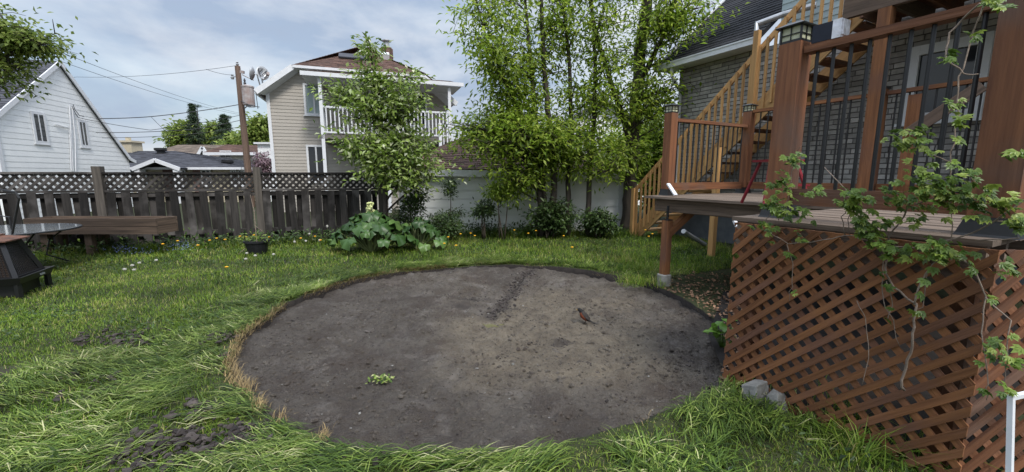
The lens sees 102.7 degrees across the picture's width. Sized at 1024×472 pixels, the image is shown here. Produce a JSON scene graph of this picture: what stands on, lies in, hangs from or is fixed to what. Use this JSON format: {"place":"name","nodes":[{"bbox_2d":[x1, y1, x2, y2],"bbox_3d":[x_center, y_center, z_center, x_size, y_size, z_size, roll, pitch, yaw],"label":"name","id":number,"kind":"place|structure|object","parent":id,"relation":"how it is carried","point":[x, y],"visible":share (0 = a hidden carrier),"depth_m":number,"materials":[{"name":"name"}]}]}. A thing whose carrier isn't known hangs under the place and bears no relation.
{"place":"outdoors","nodes":[
{"label":"outdoors","id":0,"kind":"place"},
{"bbox_2d":[0,59,135,220],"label":"house","id":1,"kind":"structure","parent":0,"point":[54,131],"depth_m":15.82,"materials":[{"name":"white wood"}]},
{"bbox_2d":[30,110,51,145],"bbox_3d":[-17.473,-3.987,15.179,0.034,1.197,0.692,-2,9,-13],"label":"window","id":2,"kind":"structure","parent":1,"relation":"in","point":[39,123],"depth_m":15.16,"materials":[{"name":"white glass"}]},
{"bbox_2d":[77,119,91,148],"bbox_3d":[-17.954,-4.273,17.176,0.034,1.170,0.580,-2,9,-13],"label":"window","id":3,"kind":"structure","parent":1,"relation":"in","point":[82,124],"depth_m":17.16,"materials":[{"name":"white glass"}]},
{"bbox_2d":[254,39,463,212],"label":"house","id":4,"kind":"structure","parent":0,"point":[295,146],"depth_m":16.94,"materials":[{"name":"beige wood"}]},
{"bbox_2d":[240,66,259,84],"bbox_3d":[-10.386,-6.258,16.255,0.619,0.884,0.402,2,9,11],"label":"satellite dish","id":5,"kind":"object","parent":4,"relation":"attached to","point":[252,73],"visible":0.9,"depth_m":16.14,"materials":[{"name":"grey metal"}]},
{"bbox_2d":[256,66,269,82],"bbox_3d":[-9.684,-6.202,16.150,0.717,0.992,0.428,3,9,21],"label":"satellite dish","id":6,"kind":"object","parent":4,"relation":"on","point":[263,73],"visible":0.95,"depth_m":16.18,"materials":[{"name":"grey metal"}]},
{"bbox_2d":[303,83,325,116],"bbox_3d":[-8.160,-5.597,16.876,0.838,1.295,0.084,-3,9,-19],"label":"window","id":7,"kind":"structure","parent":4,"relation":"in","point":[309,101],"depth_m":16.86,"materials":[{"name":"glass"}]},
{"bbox_2d":[306,145,328,182],"bbox_3d":[-8.215,-3.028,17.241,0.817,1.577,0.084,-3,9,-19],"label":"window","id":8,"kind":"structure","parent":4,"relation":"in","point":[313,153],"depth_m":17.20,"materials":[{"name":"white glass"}]},
{"bbox_2d":[407,93,427,127],"bbox_3d":[-4.218,-5.582,18.300,0.933,1.466,0.084,-3,9,-19],"label":"window","id":9,"kind":"structure","parent":4,"relation":"in","point":[423,120],"depth_m":18.37,"materials":[{"name":"white glass"}]},
{"bbox_2d":[0,0,780,150],"label":"sky","id":10,"kind":"structure","parent":0,"point":[136,39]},
{"bbox_2d":[399,138,623,231],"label":"garage","id":11,"kind":"structure","parent":0,"point":[611,198],"depth_m":10.96,"materials":[{"name":"white"}]},
{"bbox_2d":[0,190,1023,471],"bbox_3d":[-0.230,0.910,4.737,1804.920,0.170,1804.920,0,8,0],"label":"ground","id":12,"kind":"structure","parent":0,"point":[678,296],"depth_m":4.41,"materials":[{"name":"green plant"}]},
{"bbox_2d":[0,189,30,247],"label":"garden chair","id":13,"kind":"object","parent":12,"relation":"on","point":[12,228],"visible":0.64,"depth_m":5.92,"materials":[{"name":"black metal"}]},
{"bbox_2d":[0,233,54,297],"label":"outdoor fireplace","id":14,"kind":"object","parent":12,"relation":"on","point":[23,269],"visible":1,"depth_m":5.37,"materials":[{"name":"black metal"}]},
{"bbox_2d":[0,223,82,261],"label":"garden table","id":15,"kind":"object","parent":12,"relation":"on","point":[28,229],"visible":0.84,"depth_m":6.72,"materials":[{"name":"grey glass"}]},
{"bbox_2d":[0,2,97,102],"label":"maple tree","id":16,"kind":"object","parent":12,"relation":"on","point":[18,41],"visible":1,"depth_m":5.31,"materials":[{"name":"green plant"}]},
{"bbox_2d":[23,216,178,255],"bbox_3d":[-7.937,0.002,7.988,2.488,0.735,0.500,0,8,0],"label":"planter box","id":17,"kind":"object","parent":12,"relation":"on","point":[100,226],"visible":0.69,"depth_m":7.73,"materials":[{"name":"brown wood"}]},
{"bbox_2d":[34,242,194,254],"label":"forget me nots","id":18,"kind":"object","parent":12,"relation":"on","point":[147,251],"visible":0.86,"depth_m":7.97,"materials":[{"name":"blue plant"}]},
{"bbox_2d":[152,115,208,147],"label":"tree","id":19,"kind":"object","parent":12,"relation":"on","point":[178,139],"visible":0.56,"depth_m":43.71,"materials":[{"name":"green plant"}]},
{"bbox_2d":[119,138,254,202],"bbox_3d":[-20.448,-3.864,26.389,11.132,4.942,8.671,0,8,0],"label":"bungalow","id":20,"kind":"object","parent":12,"relation":"on","point":[160,160],"visible":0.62,"depth_m":23.35,"materials":[{"name":"charcoal shingle"},{"name":"white siding"}]},
{"bbox_2d":[200,170,213,186],"bbox_3d":[-17.278,-3.270,23.159,0.648,0.990,0.084,0,8,0],"label":"window","id":21,"kind":"structure","parent":20,"relation":"in","point":[205,179],"depth_m":23.13,"materials":[{"name":"grey glass"}]},
{"bbox_2d":[230,170,237,186],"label":"window","id":22,"kind":"structure","parent":20,"relation":"in","point":[235,185],"depth_m":23.13,"materials":[{"name":"grey glass"}]},
{"bbox_2d":[237,170,245,186],"bbox_3d":[-15.292,-3.270,23.159,0.435,0.990,0.084,0,8,0],"label":"window","id":23,"kind":"structure","parent":20,"relation":"in","point":[242,179],"depth_m":23.13,"materials":[{"name":"grey glass"}]},
{"bbox_2d":[0,166,382,250],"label":"fence","id":24,"kind":"object","parent":12,"relation":"on","point":[342,202],"visible":0.77,"depth_m":8.97,"materials":[{"name":"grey wood"}]},
{"bbox_2d":[180,103,207,144],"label":"spruce tree","id":25,"kind":"object","parent":12,"relation":"on","point":[192,117],"visible":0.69,"depth_m":43.48,"materials":[{"name":"green plant"}]},
{"bbox_2d":[167,145,222,155],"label":"house","id":26,"kind":"structure","parent":12,"relation":"on","point":[197,149],"depth_m":37.85,"materials":[{"name":"beige"}]},
{"bbox_2d":[200,118,221,144],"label":"tree","id":27,"kind":"object","parent":12,"relation":"on","point":[212,124],"visible":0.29,"depth_m":47.66,"materials":[{"name":"green plant"}]},
{"bbox_2d":[207,113,238,144],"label":"pine tree","id":28,"kind":"object","parent":12,"relation":"on","point":[227,126],"visible":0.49,"depth_m":44.40,"materials":[{"name":"green plant"}]},
{"bbox_2d":[0,310,454,471],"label":"sod clods","id":29,"kind":"object","parent":12,"relation":"on","point":[232,428],"visible":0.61,"depth_m":2.41,"materials":[{"name":"soil"}]},
{"bbox_2d":[214,130,241,144],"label":"tree","id":30,"kind":"object","parent":12,"relation":"on","point":[228,140],"visible":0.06,"depth_m":42.11,"materials":[{"name":"green plant"}]},
{"bbox_2d":[203,144,258,161],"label":"house","id":31,"kind":"structure","parent":12,"relation":"on","point":[230,151],"depth_m":32.74,"materials":[{"name":"brown"}]},
{"bbox_2d":[219,151,231,158],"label":"window","id":32,"kind":"structure","parent":31,"relation":"in","point":[224,156],"depth_m":32.66,"materials":[{"name":"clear glass"}]},
{"bbox_2d":[230,61,257,206],"bbox_3d":[-12.473,-4.122,19.495,1.266,8.062,0.536,5,10,29],"label":"utility pole","id":33,"kind":"object","parent":12,"relation":"on","point":[245,92],"visible":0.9,"depth_m":19.20,"materials":[{"name":"brown wood"}]},
{"bbox_2d":[55,59,239,114],"bbox_3d":[-11.076,-4.649,13.461,0.009,0.411,12.502,-2,9,-16],"label":"overhead wire","id":34,"kind":"object","parent":33,"relation":"attached to","point":[138,87],"visible":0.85,"depth_m":11.35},
{"bbox_2d":[59,51,236,112],"bbox_3d":[-11.001,-4.744,13.447,0.009,0.336,12.542,-3,9,-17],"label":"overhead wire","id":35,"kind":"object","parent":33,"relation":"attached to","point":[142,83],"visible":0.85,"depth_m":11.40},
{"bbox_2d":[82,115,238,129],"bbox_3d":[-15.387,-5.157,18.351,5.298,0.803,1.302,-6,11,-37],"label":"overhead wire","id":36,"kind":"object","parent":33,"relation":"attached to","point":[161,128],"visible":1,"depth_m":18.57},
{"bbox_2d":[96,104,237,118],"bbox_3d":[-14.831,-5.476,17.903,4.966,1.043,0.240,-6,10,-34],"label":"overhead wire","id":37,"kind":"object","parent":33,"relation":"attached to","point":[164,115],"visible":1,"depth_m":17.70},
{"bbox_2d":[96,120,239,132],"bbox_3d":[-15.036,-4.897,18.195,5.175,0.863,0.099,-5,10,-29],"label":"overhead wire","id":38,"kind":"object","parent":33,"relation":"attached to","point":[162,131],"visible":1,"depth_m":17.97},
{"bbox_2d":[112,127,237,137],"bbox_3d":[-14.839,-4.630,18.075,5.035,0.762,0.566,-5,10,-28],"label":"overhead wire","id":39,"kind":"object","parent":33,"relation":"attached to","point":[169,135],"visible":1,"depth_m":17.87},
{"bbox_2d":[124,65,237,76],"bbox_3d":[-25.552,-9.428,24.185,27.693,1.462,0.687,3,9,21],"label":"overhead wire","id":40,"kind":"object","parent":33,"relation":"attached to","point":[172,73],"visible":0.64,"depth_m":20.92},
{"bbox_2d":[219,111,269,144],"bbox_3d":[-25.283,-7.956,41.004,5.431,8.723,5.002,5,10,31],"label":"tree","id":41,"kind":"object","parent":12,"relation":"on","point":[257,129],"visible":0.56,"depth_m":39.94,"materials":[{"name":"green plant"}]},
{"bbox_2d":[235,195,274,255],"bbox_3d":[-4.978,-0.211,7.928,0.852,1.173,0.450,0,8,0],"label":"plant pot","id":42,"kind":"object","parent":12,"relation":"on","point":[256,245],"visible":0.99,"depth_m":7.88,"materials":[{"name":"plastic"}]},
{"bbox_2d":[251,147,271,182],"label":"lilac bush","id":43,"kind":"object","parent":12,"relation":"on","point":[264,162],"visible":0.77,"depth_m":20.49,"materials":[{"name":"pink plant"}]},
{"bbox_2d":[253,142,273,201],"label":"garden shed","id":44,"kind":"structure","parent":12,"relation":"on","point":[265,146],"depth_m":23.52,"materials":[{"name":"white"}]},
{"bbox_2d":[24,219,625,258],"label":"weeds","id":45,"kind":"object","parent":12,"relation":"on","point":[112,243],"visible":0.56,"depth_m":8.80,"materials":[{"name":"green plant"}]},
{"bbox_2d":[327,202,418,252],"bbox_3d":[-2.842,-0.178,8.304,1.875,1.050,1.280,0,8,0],"label":"rhubarb plant","id":46,"kind":"object","parent":12,"relation":"on","point":[369,228],"visible":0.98,"depth_m":8.06,"materials":[{"name":"green plant"}]},
{"bbox_2d":[303,31,466,215],"bbox_3d":[-2.656,-2.027,8.803,3.434,4.516,2.153,0,8,0],"label":"flowering tree","id":47,"kind":"object","parent":12,"relation":"on","point":[398,166],"visible":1,"depth_m":8.70,"materials":[{"name":"green plant"}]},
{"bbox_2d":[381,186,432,234],"bbox_3d":[-2.358,-0.615,9.416,1.154,1.535,1.151,-5,10,-30],"label":"sapling","id":48,"kind":"object","parent":12,"relation":"on","point":[412,200],"visible":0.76,"depth_m":9.35,"materials":[{"name":"green plant"}]},
{"bbox_2d":[390,217,447,252],"bbox_3d":[-2.039,-0.047,8.614,1.033,0.687,1.282,-7,11,-41],"label":"rhubarb plant","id":49,"kind":"object","parent":12,"relation":"on","point":[421,227],"visible":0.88,"depth_m":8.50,"materials":[{"name":"green plant"}]},
{"bbox_2d":[422,212,467,239],"bbox_3d":[-1.577,-0.197,9.557,1.124,0.774,1.034,0,8,0],"label":"bush","id":50,"kind":"object","parent":12,"relation":"on","point":[444,226],"visible":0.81,"depth_m":9.44,"materials":[{"name":"green plant"}]},
{"bbox_2d":[432,175,469,235],"bbox_3d":[-1.534,-0.753,9.828,0.859,1.686,1.014,4,9,25],"label":"sapling","id":51,"kind":"object","parent":12,"relation":"on","point":[449,184],"visible":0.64,"depth_m":9.90,"materials":[{"name":"green plant"}]},
{"bbox_2d":[216,261,724,441],"bbox_3d":[-0.281,0.823,4.806,5.053,0.141,4.982,0,8,0],"label":"straw rim","id":52,"kind":"object","parent":12,"relation":"on","point":[247,382],"visible":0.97,"depth_m":3.49,"materials":[{"name":"beige plant"}]},
{"bbox_2d":[0,250,951,471],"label":"grass clippings","id":53,"kind":"object","parent":12,"relation":"on","point":[714,407],"depth_m":2.43,"materials":[{"name":"green plant"}]},
{"bbox_2d":[230,266,722,452],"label":"bare earth","id":54,"kind":"structure","parent":12,"relation":"on","point":[454,334],"depth_m":3.59,"materials":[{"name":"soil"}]},
{"bbox_2d":[365,373,394,383],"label":"weed sprig","id":55,"kind":"object","parent":54,"relation":"on","point":[382,380],"visible":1,"depth_m":3.18,"materials":[{"name":"green plant"}]},
{"bbox_2d":[483,324,503,327],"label":"leaf","id":56,"kind":"object","parent":54,"relation":"on","point":[489,325],"visible":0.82,"depth_m":4.38,"materials":[{"name":"beige plant"}]},
{"bbox_2d":[577,308,595,324],"bbox_3d":[0.800,0.864,4.403,0.228,0.178,0.082,2,9,12],"label":"robin","id":57,"kind":"object","parent":54,"relation":"on","point":[584,315],"visible":0.98,"depth_m":4.39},
{"bbox_2d":[468,196,501,238],"bbox_3d":[-0.659,-0.451,9.997,0.870,1.044,0.945,0,8,0],"label":"bush","id":58,"kind":"object","parent":12,"relation":"on","point":[482,211],"visible":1,"depth_m":9.85,"materials":[{"name":"green plant"}]},
{"bbox_2d":[478,178,530,239],"bbox_3d":[-0.189,-0.652,9.786,1.266,1.502,1.256,0,8,0],"label":"bush","id":59,"kind":"object","parent":12,"relation":"on","point":[496,192],"visible":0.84,"depth_m":9.68,"materials":[{"name":"green plant"}]},
{"bbox_2d":[413,0,615,236],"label":"ash tree","id":60,"kind":"object","parent":12,"relation":"on","point":[515,133],"visible":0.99,"depth_m":9.27,"materials":[{"name":"green plant"}]},
{"bbox_2d":[519,194,583,238],"bbox_3d":[0.928,-0.473,9.942,1.583,1.106,1.211,0,8,0],"label":"bush","id":61,"kind":"object","parent":12,"relation":"on","point":[549,219],"visible":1,"depth_m":9.77,"materials":[{"name":"green plant"}]},
{"bbox_2d":[512,0,644,235],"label":"ash tree","id":62,"kind":"object","parent":12,"relation":"on","point":[591,155],"visible":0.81,"depth_m":9.66,"materials":[{"name":"green plant"}]},
{"bbox_2d":[575,206,622,237],"bbox_3d":[2.084,-0.338,10.018,1.178,0.811,1.109,0,8,0],"label":"bush","id":63,"kind":"object","parent":12,"relation":"on","point":[595,222],"visible":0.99,"depth_m":9.85,"materials":[{"name":"green plant"}]},
{"bbox_2d":[588,124,643,195],"bbox_3d":[4.511,-2.361,16.804,4.226,4.830,3.673,0,8,0],"label":"tree","id":64,"kind":"object","parent":12,"relation":"on","point":[607,134],"visible":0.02,"depth_m":16.43,"materials":[{"name":"green plant"}]},
{"bbox_2d":[604,92,668,214],"bbox_3d":[4.943,-2.367,14.857,4.085,5.400,3.511,0,8,0],"label":"tree","id":65,"kind":"object","parent":12,"relation":"on","point":[657,145],"visible":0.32,"depth_m":14.24,"materials":[{"name":"green plant"}]},
{"bbox_2d":[566,0,750,231],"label":"ash tree","id":66,"kind":"object","parent":12,"relation":"on","point":[663,28],"visible":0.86,"depth_m":9.89,"materials":[{"name":"green plant"}]},
{"bbox_2d":[681,229,706,245],"bbox_3d":[3.836,0.042,8.606,0.996,0.466,0.100,-7,11,-39],"label":"drain pipe","id":67,"kind":"object","parent":12,"relation":"on","point":[693,237],"visible":0.98,"depth_m":8.50,"materials":[{"name":"grey metal"}]},
{"bbox_2d":[742,379,768,403],"bbox_3d":[1.682,1.076,2.820,0.178,0.156,0.132,-4,9,-24],"label":"concrete block","id":68,"kind":"object","parent":12,"relation":"on","point":[759,387],"depth_m":2.79,"materials":[{"name":"grey concrete"}]},
{"bbox_2d":[766,388,787,412],"bbox_3d":[1.759,1.101,2.730,0.136,0.130,0.128,-3,9,-18],"label":"concrete block","id":69,"kind":"object","parent":12,"relation":"on","point":[775,395],"depth_m":2.71,"materials":[{"name":"grey concrete"}]},
{"bbox_2d":[630,0,968,255],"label":"staircase","id":70,"kind":"structure","parent":12,"relation":"on","point":[875,13],"depth_m":7.30,"materials":[{"name":"brown wood"}]},
{"bbox_2d":[645,0,1023,471],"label":"deck","id":71,"kind":"structure","parent":12,"relation":"on","point":[957,327],"depth_m":2.36,"materials":[{"name":"wood"}]},
{"bbox_2d":[666,183,677,195],"bbox_3d":[2.251,-0.655,5.766,0.050,0.168,0.216,-2,9,-11],"label":"plank","id":72,"kind":"object","parent":71,"relation":"on","point":[671,188],"visible":1,"depth_m":5.75,"materials":[{"name":"white wood"}]},
{"bbox_2d":[740,159,809,203],"bbox_3d":[2.720,-0.550,4.198,0.491,0.457,0.466,0,8,0],"label":"step stool","id":73,"kind":"object","parent":71,"relation":"on","point":[754,176],"visible":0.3,"depth_m":4.26,"materials":[{"name":"brown wood"}]},
{"bbox_2d":[811,17,850,43],"bbox_3d":[2.008,-1.283,2.579,0.096,0.110,0.170,-5,10,-28],"label":"box","id":74,"kind":"object","parent":71,"relation":"on","point":[837,28],"visible":0.81,"depth_m":2.54,"materials":[{"name":"metal"}]},
{"bbox_2d":[747,0,1023,400],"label":"creeper vine","id":75,"kind":"object","parent":71,"relation":"attached to","point":[942,196],"visible":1,"depth_m":1.92,"materials":[{"name":"green plant"}]},
{"bbox_2d":[1005,391,1023,471],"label":"screen frame","id":76,"kind":"object","parent":12,"relation":"on","point":[1010,435],"visible":1,"depth_m":1.74,"materials":[{"name":"white metal"}]},
{"bbox_2d":[563,101,647,204],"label":"house","id":77,"kind":"structure","parent":0,"point":[600,125],"depth_m":20.38,"materials":[{"name":"white"}]},
{"bbox_2d":[655,0,1023,284],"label":"house","id":78,"kind":"structure","parent":0,"point":[721,57],"depth_m":7.58,"materials":[{"name":"grey brick"}]},
{"bbox_2d":[894,30,995,126],"bbox_3d":[6.391,-2.275,6.072,0.112,1.190,0.970,-5,10,-28],"label":"window","id":79,"kind":"structure","parent":78,"relation":"in","point":[919,54],"depth_m":6.06,"materials":[{"name":"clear glass"}]},
{"bbox_2d":[709,274,1023,469],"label":"bare soil","id":80,"kind":"structure","parent":0,"point":[904,347],"depth_m":3.62,"materials":[{"name":"black soil"}]},
{"bbox_2d":[664,271,743,380],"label":"leaf litter","id":81,"kind":"object","parent":80,"relation":"on","point":[706,303],"visible":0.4,"depth_m":5.27,"materials":[{"name":"brown plant"}]},
{"bbox_2d":[703,318,736,347],"bbox_3d":[1.831,0.869,3.630,0.334,0.311,0.206,0,8,0],"label":"hosta","id":82,"kind":"object","parent":80,"relation":"on","point":[715,330],"visible":0.6,"depth_m":3.63,"materials":[{"name":"green plant"}]}
]}

